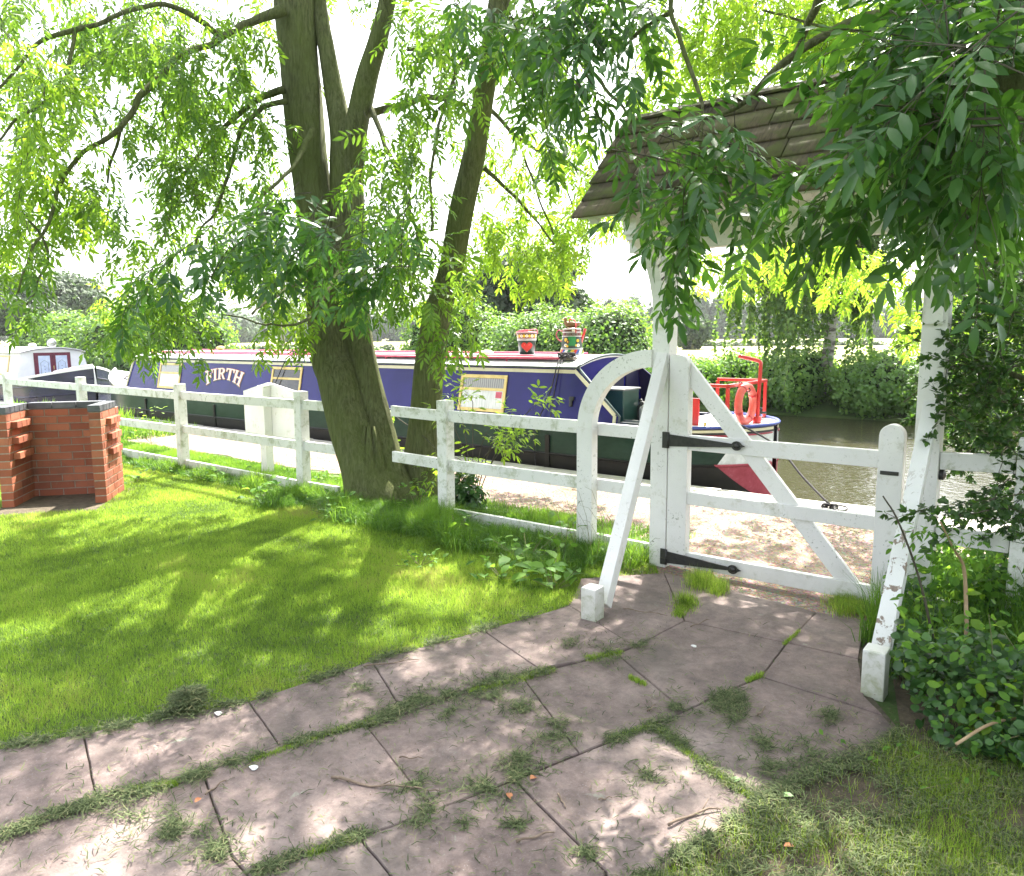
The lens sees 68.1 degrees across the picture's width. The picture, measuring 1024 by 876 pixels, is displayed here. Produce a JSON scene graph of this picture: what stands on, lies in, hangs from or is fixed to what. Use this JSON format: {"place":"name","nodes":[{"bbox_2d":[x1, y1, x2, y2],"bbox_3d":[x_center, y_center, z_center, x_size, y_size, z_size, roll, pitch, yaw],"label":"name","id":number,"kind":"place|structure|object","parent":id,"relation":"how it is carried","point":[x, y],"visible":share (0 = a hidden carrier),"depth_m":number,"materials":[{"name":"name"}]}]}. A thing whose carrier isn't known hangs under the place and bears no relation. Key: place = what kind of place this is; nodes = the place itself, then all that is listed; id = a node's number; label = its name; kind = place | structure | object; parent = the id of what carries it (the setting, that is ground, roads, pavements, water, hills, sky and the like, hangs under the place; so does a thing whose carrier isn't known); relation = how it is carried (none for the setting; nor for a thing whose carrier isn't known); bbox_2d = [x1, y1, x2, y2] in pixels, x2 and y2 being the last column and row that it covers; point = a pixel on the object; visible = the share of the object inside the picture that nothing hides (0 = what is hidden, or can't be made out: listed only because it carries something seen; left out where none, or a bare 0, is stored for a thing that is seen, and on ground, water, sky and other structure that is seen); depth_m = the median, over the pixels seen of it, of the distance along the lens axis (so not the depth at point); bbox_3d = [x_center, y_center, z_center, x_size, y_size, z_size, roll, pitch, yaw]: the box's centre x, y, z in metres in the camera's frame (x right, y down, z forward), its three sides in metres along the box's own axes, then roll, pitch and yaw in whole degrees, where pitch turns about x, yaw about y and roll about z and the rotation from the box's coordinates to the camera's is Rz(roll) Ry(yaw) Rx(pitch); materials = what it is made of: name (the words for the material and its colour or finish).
{"place":"outdoors","nodes":[
{"label":"outdoors","id":0,"kind":"place"},
{"bbox_2d":[0,573,897,875],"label":"path","id":1,"kind":"structure","parent":0,"point":[738,627],"depth_m":2.90,"materials":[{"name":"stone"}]},
{"bbox_2d":[205,780,225,794],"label":"twig","id":2,"kind":"object","parent":1,"relation":"on","point":[209,790],"visible":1,"depth_m":2.67,"materials":[{"name":"wood"}]},
{"bbox_2d":[249,765,257,769],"bbox_3d":[-0.952,1.214,2.795,0.035,0.009,0.028,6,10,38],"label":"paper scrap","id":3,"kind":"object","parent":1,"relation":"on","point":[253,767],"visible":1,"depth_m":2.79,"materials":[{"name":"white paper"}]},
{"bbox_2d":[331,776,410,787],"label":"twig","id":4,"kind":"object","parent":1,"relation":"on","point":[355,782],"visible":1,"depth_m":2.68,"materials":[{"name":"wood"}]},
{"bbox_2d":[363,655,418,666],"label":"twig","id":5,"kind":"object","parent":1,"relation":"on","point":[390,663],"visible":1,"depth_m":3.68,"materials":[{"name":"brown wood"}]},
{"bbox_2d":[410,786,442,791],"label":"twig","id":6,"kind":"object","parent":1,"relation":"on","point":[424,789],"visible":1,"depth_m":2.65,"materials":[{"name":"brown wood"}]},
{"bbox_2d":[0,596,887,874],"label":"grit","id":7,"kind":"object","parent":1,"relation":"on","point":[448,782],"visible":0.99,"depth_m":2.66,"materials":[{"name":"grey gravel"}]},
{"bbox_2d":[127,563,875,856],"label":"joint grass","id":8,"kind":"structure","parent":1,"relation":"on","point":[696,579],"depth_m":4.30,"materials":[{"name":"green plant"}]},
{"bbox_2d":[0,603,1023,875],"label":"grass cuttings","id":9,"kind":"object","parent":1,"relation":"on","point":[190,701],"depth_m":2.66,"materials":[{"name":"green plant"}]},
{"bbox_2d":[516,831,554,842],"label":"twig","id":10,"kind":"object","parent":1,"relation":"on","point":[528,838],"visible":1,"depth_m":2.39,"materials":[{"name":"beige wood"}]},
{"bbox_2d":[623,608,666,615],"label":"twig","id":11,"kind":"object","parent":1,"relation":"on","point":[642,611],"visible":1,"depth_m":4.33,"materials":[{"name":"brown wood"}]},
{"bbox_2d":[667,799,720,825],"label":"twig","id":12,"kind":"object","parent":1,"relation":"on","point":[670,823],"visible":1,"depth_m":2.50,"materials":[{"name":"brown wood"}]},
{"bbox_2d":[0,336,919,365],"bbox_3d":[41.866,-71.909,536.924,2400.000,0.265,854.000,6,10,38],"label":"field","id":13,"kind":"structure","parent":0,"point":[705,352],"depth_m":69.24,"materials":[{"name":"green plant"}]},
{"bbox_2d":[0,269,113,324],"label":"broadleaf tree","id":14,"kind":"object","parent":13,"relation":"on","point":[73,292],"visible":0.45,"depth_m":69.50,"materials":[{"name":"green plant"}]},
{"bbox_2d":[257,298,306,345],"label":"field tree","id":15,"kind":"object","parent":13,"relation":"on","point":[284,319],"visible":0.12,"depth_m":107.57,"materials":[{"name":"green plant"}]},
{"bbox_2d":[0,291,919,344],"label":"distant wood","id":16,"kind":"object","parent":13,"relation":"on","point":[248,331],"visible":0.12,"depth_m":185.47,"materials":[{"name":"green plant"}]},
{"bbox_2d":[232,337,886,350],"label":"field hedge","id":17,"kind":"object","parent":13,"relation":"on","point":[387,347],"visible":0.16,"depth_m":78.45,"materials":[{"name":"green plant"}]},
{"bbox_2d":[596,300,638,318],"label":"broadleaf tree","id":18,"kind":"object","parent":13,"relation":"on","point":[614,304],"visible":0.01,"depth_m":67.06,"materials":[{"name":"green plant"}]},
{"bbox_2d":[677,315,714,349],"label":"broadleaf tree","id":19,"kind":"object","parent":13,"relation":"on","point":[700,337],"visible":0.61,"depth_m":64.73,"materials":[{"name":"green plant"}]},
{"bbox_2d":[954,243,1023,335],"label":"broadleaf tree","id":20,"kind":"object","parent":13,"relation":"on","point":[985,258],"depth_m":24.16,"materials":[{"name":"green plant"}]},
{"bbox_2d":[0,0,1022,322],"label":"sky","id":21,"kind":"structure","parent":0,"point":[607,276],"materials":[{"name":"white"}]},
{"bbox_2d":[0,398,1023,748],"bbox_3d":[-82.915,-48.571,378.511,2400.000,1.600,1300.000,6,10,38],"label":"ground","id":22,"kind":"structure","parent":0,"point":[888,704],"depth_m":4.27,"materials":[{"name":"green plant"}]},
{"bbox_2d":[0,294,46,337],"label":"broadleaf tree","id":23,"kind":"object","parent":22,"relation":"on","point":[3,314],"visible":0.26,"depth_m":64.81,"materials":[{"name":"green plant"}]},
{"bbox_2d":[0,488,135,517],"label":"bare soil","id":24,"kind":"structure","parent":22,"relation":"on","point":[84,502],"depth_m":7.37,"materials":[{"name":"brown soil"}]},
{"bbox_2d":[0,400,124,507],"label":"brick barbecue","id":25,"kind":"object","parent":24,"relation":"on","point":[60,448],"visible":1,"depth_m":7.69,"materials":[{"name":"red brick"}]},
{"bbox_2d":[2,397,199,439],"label":"verge grass","id":26,"kind":"structure","parent":22,"relation":"on","point":[126,432],"depth_m":12.58,"materials":[{"name":"green plant"}]},
{"bbox_2d":[6,295,242,371],"bbox_3d":[-21.861,-5.247,41.603,19.827,4.876,6.734,6,10,38],"label":"bramble bush","id":27,"kind":"object","parent":22,"relation":"on","point":[67,338],"visible":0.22,"depth_m":39.37,"materials":[{"name":"green plant"}]},
{"bbox_2d":[123,464,171,482],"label":"broad leaved weed","id":28,"kind":"object","parent":22,"relation":"on","point":[140,472],"visible":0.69,"depth_m":8.47,"materials":[{"name":"green plant"}]},
{"bbox_2d":[0,373,339,493],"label":"post and rail fence","id":29,"kind":"object","parent":22,"relation":"on","point":[302,445],"visible":0.56,"depth_m":8.66,"materials":[{"name":"white paint"}]},
{"bbox_2d":[188,466,249,482],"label":"broad leaved weed","id":30,"kind":"object","parent":22,"relation":"on","point":[213,468],"visible":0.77,"depth_m":8.41,"materials":[{"name":"green plant"}]},
{"bbox_2d":[0,0,491,502],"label":"ash tree","id":31,"kind":"object","parent":22,"relation":"on","point":[331,241],"visible":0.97,"depth_m":6.31,"materials":[{"name":"green plant"}]},
{"bbox_2d":[237,475,289,499],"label":"broad leaved weed","id":32,"kind":"object","parent":22,"relation":"on","point":[259,487],"visible":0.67,"depth_m":7.44,"materials":[{"name":"green plant"}]},
{"bbox_2d":[243,383,294,471],"bbox_3d":[-2.807,-0.046,8.767,1.090,1.175,0.130,6,10,38],"label":"sign board","id":33,"kind":"object","parent":22,"relation":"on","point":[269,421],"visible":0.56,"depth_m":8.72,"materials":[{"name":"white paint"}]},
{"bbox_2d":[224,346,386,350],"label":"bramble bush","id":34,"kind":"object","parent":22,"relation":"on","point":[294,348],"depth_m":33.00,"materials":[{"name":"green plant"}]},
{"bbox_2d":[294,466,340,483],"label":"broad leaved weed","id":35,"kind":"object","parent":22,"relation":"on","point":[325,471],"visible":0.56,"depth_m":8.07,"materials":[{"name":"green plant"}]},
{"bbox_2d":[305,488,362,521],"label":"broad leaved weed","id":36,"kind":"object","parent":22,"relation":"on","point":[342,493],"visible":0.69,"depth_m":6.75,"materials":[{"name":"green plant"}]},
{"bbox_2d":[121,447,660,570],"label":"long grass","id":37,"kind":"structure","parent":22,"relation":"on","point":[253,481],"depth_m":7.08,"materials":[{"name":"green plant"}]},
{"bbox_2d":[120,439,696,540],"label":"verge grass","id":38,"kind":"structure","parent":22,"relation":"on","point":[215,459],"depth_m":8.44,"materials":[{"name":"green plant"}]},
{"bbox_2d":[371,543,448,572],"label":"broad leaved weed","id":39,"kind":"object","parent":22,"relation":"on","point":[433,553],"visible":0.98,"depth_m":5.26,"materials":[{"name":"green plant"}]},
{"bbox_2d":[397,482,437,507],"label":"broad leaved weed","id":40,"kind":"object","parent":22,"relation":"on","point":[414,493],"visible":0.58,"depth_m":6.82,"materials":[{"name":"green plant"}]},
{"bbox_2d":[240,477,631,579],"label":"long grass","id":41,"kind":"structure","parent":22,"relation":"on","point":[283,498],"depth_m":6.04,"materials":[{"name":"green plant"}]},
{"bbox_2d":[422,510,490,541],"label":"broad leaved weed","id":42,"kind":"object","parent":22,"relation":"on","point":[465,514],"visible":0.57,"depth_m":5.93,"materials":[{"name":"green plant"}]},
{"bbox_2d":[455,472,489,510],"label":"ivy clump","id":43,"kind":"object","parent":22,"relation":"on","point":[469,493],"visible":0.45,"depth_m":6.69,"materials":[{"name":"green plant"}]},
{"bbox_2d":[390,369,564,496],"bbox_3d":[-0.530,0.009,7.030,2.265,1.299,0.651,6,10,38],"label":"sapling","id":44,"kind":"object","parent":22,"relation":"on","point":[508,452],"visible":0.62,"depth_m":6.71,"materials":[{"name":"green plant"}]},
{"bbox_2d":[391,400,577,539],"bbox_3d":[-0.276,0.285,6.228,2.011,1.161,0.108,6,10,38],"label":"post and rail fence","id":45,"kind":"object","parent":22,"relation":"on","point":[445,416],"visible":0.68,"depth_m":6.22,"materials":[{"name":"white paint"}]},
{"bbox_2d":[466,548,535,579],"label":"broad leaved weed","id":46,"kind":"object","parent":22,"relation":"on","point":[502,560],"visible":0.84,"depth_m":4.96,"materials":[{"name":"green plant"}]},
{"bbox_2d":[0,401,1010,531],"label":"canal coping","id":47,"kind":"object","parent":22,"relation":"on","point":[818,504],"visible":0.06,"depth_m":7.64,"materials":[{"name":"stone"}]},
{"bbox_2d":[825,503,847,510],"bbox_3d":[2.894,0.618,6.775,0.214,0.058,0.127,6,10,38],"label":"mooring ring","id":48,"kind":"object","parent":47,"relation":"on","point":[836,506],"visible":0.86,"depth_m":6.77,"materials":[{"name":"black metal"}]},
{"bbox_2d":[821,503,833,508],"bbox_3d":[2.860,0.618,6.840,0.119,0.059,0.089,6,10,38],"label":"mooring rope","id":49,"kind":"object","parent":48,"relation":"attached to","point":[823,505],"visible":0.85,"depth_m":6.84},
{"bbox_2d":[393,289,652,353],"bbox_3d":[0.471,-3.018,25.380,10.073,4.202,5.403,6,10,38],"label":"bramble bush","id":50,"kind":"object","parent":22,"relation":"on","point":[608,331],"visible":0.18,"depth_m":23.51,"materials":[{"name":"green plant"}]},
{"bbox_2d":[456,248,599,326],"bbox_3d":[0.133,-5.721,34.128,7.356,5.533,7.470,6,10,38],"label":"broadleaf tree","id":51,"kind":"object","parent":22,"relation":"on","point":[503,302],"visible":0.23,"depth_m":32.43,"materials":[{"name":"green plant"}]},
{"bbox_2d":[482,527,577,573],"bbox_3d":[0.127,0.769,5.433,0.529,0.212,0.743,-7,10,-42],"label":"broad leaved weed","id":52,"kind":"object","parent":22,"relation":"on","point":[556,541],"visible":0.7,"depth_m":5.40,"materials":[{"name":"green plant"}]},
{"bbox_2d":[385,0,689,498],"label":"ash tree","id":53,"kind":"object","parent":22,"relation":"on","point":[538,65],"visible":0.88,"depth_m":5.14,"materials":[{"name":"green plant"}]},
{"bbox_2d":[511,550,580,588],"bbox_3d":[0.267,0.867,4.827,0.454,0.179,0.462,6,10,38],"label":"broad leaved weed","id":54,"kind":"object","parent":22,"relation":"on","point":[568,574],"visible":0.97,"depth_m":4.82,"materials":[{"name":"green plant"}]},
{"bbox_2d":[120,434,994,629],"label":"towpath","id":55,"kind":"structure","parent":22,"relation":"on","point":[719,524],"depth_m":6.14,"materials":[{"name":"beige gravel"}]},
{"bbox_2d":[128,406,200,443],"bbox_3d":[-5.504,-0.186,11.470,1.296,0.573,1.122,6,10,38],"label":"broad leaved weed","id":56,"kind":"object","parent":55,"relation":"on","point":[150,438],"visible":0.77,"depth_m":11.54,"materials":[{"name":"green plant"}]},
{"bbox_2d":[254,453,962,618],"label":"leaf litter","id":57,"kind":"object","parent":55,"relation":"on","point":[690,529],"visible":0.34,"depth_m":6.10,"materials":[{"name":"brown plant"}]},
{"bbox_2d":[533,511,605,549],"bbox_3d":[0.423,0.733,5.614,0.548,0.229,0.730,0,8,4],"label":"broad leaved weed","id":58,"kind":"object","parent":22,"relation":"on","point":[551,514],"visible":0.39,"depth_m":5.68,"materials":[{"name":"green plant"}]},
{"bbox_2d":[532,487,658,570],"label":"grass stalks","id":59,"kind":"object","parent":22,"relation":"on","point":[587,526],"depth_m":5.36,"materials":[{"name":"green plant"}]},
{"bbox_2d":[601,343,773,409],"bbox_3d":[5.332,-1.721,21.319,5.992,1.882,4.815,6,10,38],"label":"bramble bush","id":60,"kind":"object","parent":22,"relation":"on","point":[711,370],"visible":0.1,"depth_m":19.76,"materials":[{"name":"green plant"}]},
{"bbox_2d":[571,36,1023,701],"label":"roofed gateway","id":61,"kind":"object","parent":22,"relation":"on","point":[779,130],"visible":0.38,"depth_m":4.48,"materials":[{"name":"white paint"}]},
{"bbox_2d":[660,355,906,603],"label":"wooden gate","id":62,"kind":"structure","parent":61,"relation":"attached to","point":[886,459],"depth_m":4.73,"materials":[{"name":"white paint"}]},
{"bbox_2d":[576,0,1023,420],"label":"ash tree","id":63,"kind":"object","parent":22,"relation":"on","point":[936,135],"visible":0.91,"depth_m":2.40,"materials":[{"name":"green plant"}]},
{"bbox_2d":[711,234,914,397],"bbox_3d":[6.821,-4.135,18.439,4.926,6.911,4.320,-5,9,-28],"label":"weeping birch","id":64,"kind":"object","parent":22,"relation":"on","point":[785,326],"visible":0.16,"depth_m":17.49,"materials":[{"name":"green plant"}]},
{"bbox_2d":[643,675,1023,875],"bbox_3d":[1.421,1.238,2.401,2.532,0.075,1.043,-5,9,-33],"label":"lawn grass","id":65,"kind":"structure","parent":22,"relation":"on","point":[955,832],"depth_m":2.44,"materials":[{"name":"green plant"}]},
{"bbox_2d":[819,729,963,786],"bbox_3d":[1.401,1.202,2.777,0.511,0.048,0.293,2,8,21],"label":"broad leaved weed","id":66,"kind":"object","parent":65,"relation":"on","point":[844,742],"visible":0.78,"depth_m":2.83,"materials":[{"name":"green plant"}]},
{"bbox_2d":[882,496,936,671],"bbox_3d":[1.691,0.702,3.203,0.351,0.956,0.041,-3,8,-19],"label":"sapling","id":67,"kind":"object","parent":65,"relation":"on","point":[920,582],"visible":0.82,"depth_m":3.18,"materials":[{"name":"brown plant"}]},
{"bbox_2d":[810,559,1023,653],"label":"tall weeds","id":68,"kind":"object","parent":65,"relation":"on","point":[870,625],"visible":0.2,"depth_m":3.90,"materials":[{"name":"green plant"}]},
{"bbox_2d":[894,508,1004,635],"bbox_3d":[1.981,0.720,3.479,0.382,0.841,0.433,-3,8,-17],"label":"sapling","id":69,"kind":"object","parent":65,"relation":"on","point":[961,568],"visible":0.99,"depth_m":3.43,"materials":[{"name":"green plant"}]},
{"bbox_2d":[881,530,1023,766],"bbox_3d":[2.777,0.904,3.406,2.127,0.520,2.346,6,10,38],"label":"ivy","id":70,"kind":"object","parent":65,"relation":"on","point":[1004,669],"visible":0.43,"depth_m":3.07,"materials":[{"name":"green plant"}]},
{"bbox_2d":[955,717,1016,745],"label":"dead stem","id":71,"kind":"object","parent":70,"relation":"on","point":[969,735],"visible":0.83,"depth_m":2.81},
{"bbox_2d":[905,756,1023,789],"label":"broad leaved weed","id":72,"kind":"object","parent":65,"relation":"on","point":[966,780],"visible":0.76,"depth_m":2.70,"materials":[{"name":"green plant"}]},
{"bbox_2d":[907,544,1023,627],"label":"sunlit weeds","id":73,"kind":"object","parent":65,"relation":"on","point":[988,586],"visible":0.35,"depth_m":4.11,"materials":[{"name":"green plant"}]},
{"bbox_2d":[730,341,1022,423],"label":"bramble bush","id":74,"kind":"object","parent":22,"relation":"on","point":[861,385],"visible":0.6,"depth_m":17.15,"materials":[{"name":"green plant"}]},
{"bbox_2d":[877,243,1023,554],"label":"hawthorn","id":75,"kind":"object","parent":22,"relation":"on","point":[981,394],"visible":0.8,"depth_m":3.95,"materials":[{"name":"green plant"}]},
{"bbox_2d":[890,553,1023,747],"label":"weed stalks","id":76,"kind":"object","parent":22,"relation":"on","point":[991,644],"visible":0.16,"depth_m":3.06,"materials":[{"name":"plant"}]},
{"bbox_2d":[891,525,1023,758],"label":"bramble leaves","id":77,"kind":"object","parent":22,"relation":"on","point":[979,687],"visible":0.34,"depth_m":3.06,"materials":[{"name":"green plant"}]},
{"bbox_2d":[935,437,1023,620],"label":"post and rail fence","id":78,"kind":"object","parent":22,"relation":"on","point":[972,462],"visible":0.4,"depth_m":4.00,"materials":[{"name":"white paint"}]},
{"bbox_2d":[947,335,1023,416],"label":"bramble bush","id":79,"kind":"object","parent":22,"relation":"on","point":[1015,372],"visible":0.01,"depth_m":15.64,"materials":[{"name":"green plant"}]},
{"bbox_2d":[699,410,1021,523],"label":"water","id":80,"kind":"structure","parent":0,"point":[846,484],"depth_m":10.79,"materials":[{"name":"brown liquid"}]},
{"bbox_2d":[0,339,110,402],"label":"narrowboat","id":81,"kind":"object","parent":80,"relation":"on","point":[51,363],"visible":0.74,"depth_m":19.46,"materials":[{"name":"white paint"}]},
{"bbox_2d":[0,355,9,374],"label":"window","id":82,"kind":"structure","parent":81,"relation":"in","point":[4,359],"depth_m":19.99,"materials":[{"name":"gold glass"}]},
{"bbox_2d":[35,354,52,373],"bbox_3d":[-12.244,-1.814,19.863,0.034,0.770,0.380,6,10,38],"label":"door","id":83,"kind":"structure","parent":81,"relation":"in","point":[43,361],"depth_m":19.84,"materials":[{"name":"white paint"}]},
{"bbox_2d":[53,353,69,369],"bbox_3d":[-11.986,-1.861,20.191,0.034,0.770,0.380,6,10,38],"label":"door","id":84,"kind":"structure","parent":81,"relation":"in","point":[61,361],"depth_m":20.16,"materials":[{"name":"white paint"}]},
{"bbox_2d":[108,346,780,494],"bbox_3d":[-3.263,-0.572,13.271,15.774,2.050,2.042,6,10,38],"label":"narrowboat","id":85,"kind":"object","parent":80,"relation":"on","point":[511,377],"visible":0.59,"depth_m":9.79,"materials":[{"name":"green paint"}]},
{"bbox_2d":[157,362,181,388],"bbox_3d":[-6.687,-1.217,14.792,0.820,0.497,0.122,6,10,38],"label":"window","id":86,"kind":"structure","parent":85,"relation":"in","point":[168,376],"depth_m":14.81,"materials":[{"name":"white glass"}]},
{"bbox_2d":[270,366,302,390],"bbox_3d":[-3.737,-0.928,12.510,0.820,0.487,0.119,6,10,38],"label":"window","id":87,"kind":"structure","parent":85,"relation":"in","point":[287,378],"depth_m":12.48,"materials":[{"name":"gold metal"}]},
{"bbox_2d":[457,374,507,412],"bbox_3d":[-0.391,-0.589,9.920,0.790,0.477,0.117,6,10,38],"label":"window","id":88,"kind":"structure","parent":85,"relation":"in","point":[493,387],"depth_m":9.89,"materials":[{"name":"glass"}]},
{"bbox_2d":[516,329,537,353],"bbox_3d":[0.203,-1.326,10.408,0.298,0.339,0.298,6,10,38],"label":"bucket","id":89,"kind":"object","parent":85,"relation":"on","point":[526,339],"visible":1,"depth_m":10.30,"materials":[{"name":"multicoloured metal"}]},
{"bbox_2d":[533,355,565,465],"bbox_3d":[0.513,-0.295,9.359,0.578,1.452,0.157,-7,10,-42],"label":"mooring rope","id":90,"kind":"object","parent":85,"relation":"hanging from","point":[544,405],"visible":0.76,"depth_m":9.24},
{"bbox_2d":[550,358,564,417],"bbox_3d":[0.609,-0.632,9.318,0.057,0.772,0.510,4,9,32],"label":"mooring rope","id":91,"kind":"object","parent":85,"relation":"attached to","point":[555,387],"visible":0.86,"depth_m":9.17,"materials":[{"name":"grey fabric"}]},
{"bbox_2d":[557,352,575,357],"bbox_3d":[0.677,-1.026,9.386,0.188,0.078,0.158,6,10,38],"label":"mooring rope","id":92,"kind":"object","parent":85,"relation":"on","point":[567,354],"visible":1,"depth_m":9.36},
{"bbox_2d":[556,328,586,354],"bbox_3d":[0.787,-1.275,9.956,0.310,0.350,0.310,-7,10,-39],"label":"water can","id":93,"kind":"object","parent":85,"relation":"on","point":[572,341],"visible":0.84,"depth_m":9.84,"materials":[{"name":"multicoloured metal"}]},
{"bbox_2d":[562,317,580,332],"bbox_3d":[0.785,-1.464,9.924,0.236,0.242,0.156,6,10,38],"label":"wooden duck","id":94,"kind":"object","parent":93,"relation":"on","point":[571,324],"visible":1,"depth_m":9.90},
{"bbox_2d":[598,371,623,385],"bbox_3d":[1.271,-0.474,9.741,0.021,0.790,0.620,6,10,38],"label":"cabin door","id":95,"kind":"structure","parent":85,"relation":"in","point":[621,382],"depth_m":9.88,"materials":[{"name":"blue paint"}]},
{"bbox_2d":[620,419,638,425],"bbox_3d":[1.418,-0.014,8.897,0.580,0.364,0.260,6,10,38],"label":"crate","id":96,"kind":"object","parent":85,"relation":"on","point":[635,423],"visible":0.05,"depth_m":8.82,"materials":[{"name":"grey plastic"}]},
{"bbox_2d":[625,370,638,404],"bbox_3d":[1.627,-0.539,10.194,0.018,0.790,0.400,6,10,38],"label":"cabin door","id":97,"kind":"structure","parent":85,"relation":"in","point":[631,379],"depth_m":10.14,"materials":[{"name":"blue paint"}]},
{"bbox_2d":[639,401,643,421],"bbox_3d":[1.625,-0.297,8.949,0.238,0.348,0.128,1,8,9],"label":"jerrycan","id":98,"kind":"object","parent":85,"relation":"on","point":[641,407],"visible":0.12,"depth_m":8.92,"materials":[{"name":"grey plastic"}]},
{"bbox_2d":[637,397,645,419],"bbox_3d":[1.659,-0.339,9.250,0.238,0.348,0.128,3,9,26],"label":"jerrycan","id":99,"kind":"object","parent":85,"relation":"in","point":[639,405],"visible":0.15,"depth_m":9.25,"materials":[{"name":"black plastic"}]},
{"bbox_2d":[734,381,756,424],"bbox_3d":[2.584,-0.389,8.463,0.171,0.490,0.475,6,10,38],"label":"lifebuoy","id":100,"kind":"object","parent":85,"relation":"hanging from","point":[743,388],"visible":0.96,"depth_m":8.37,"materials":[{"name":"red paint"}]},
{"bbox_2d":[740,424,829,503],"bbox_3d":[2.682,0.201,7.584,0.124,0.631,1.591,-3,8,-18],"label":"mooring rope","id":101,"kind":"object","parent":85,"relation":"attached to","point":[806,480],"visible":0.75,"depth_m":7.33,"materials":[{"name":"white fabric"}]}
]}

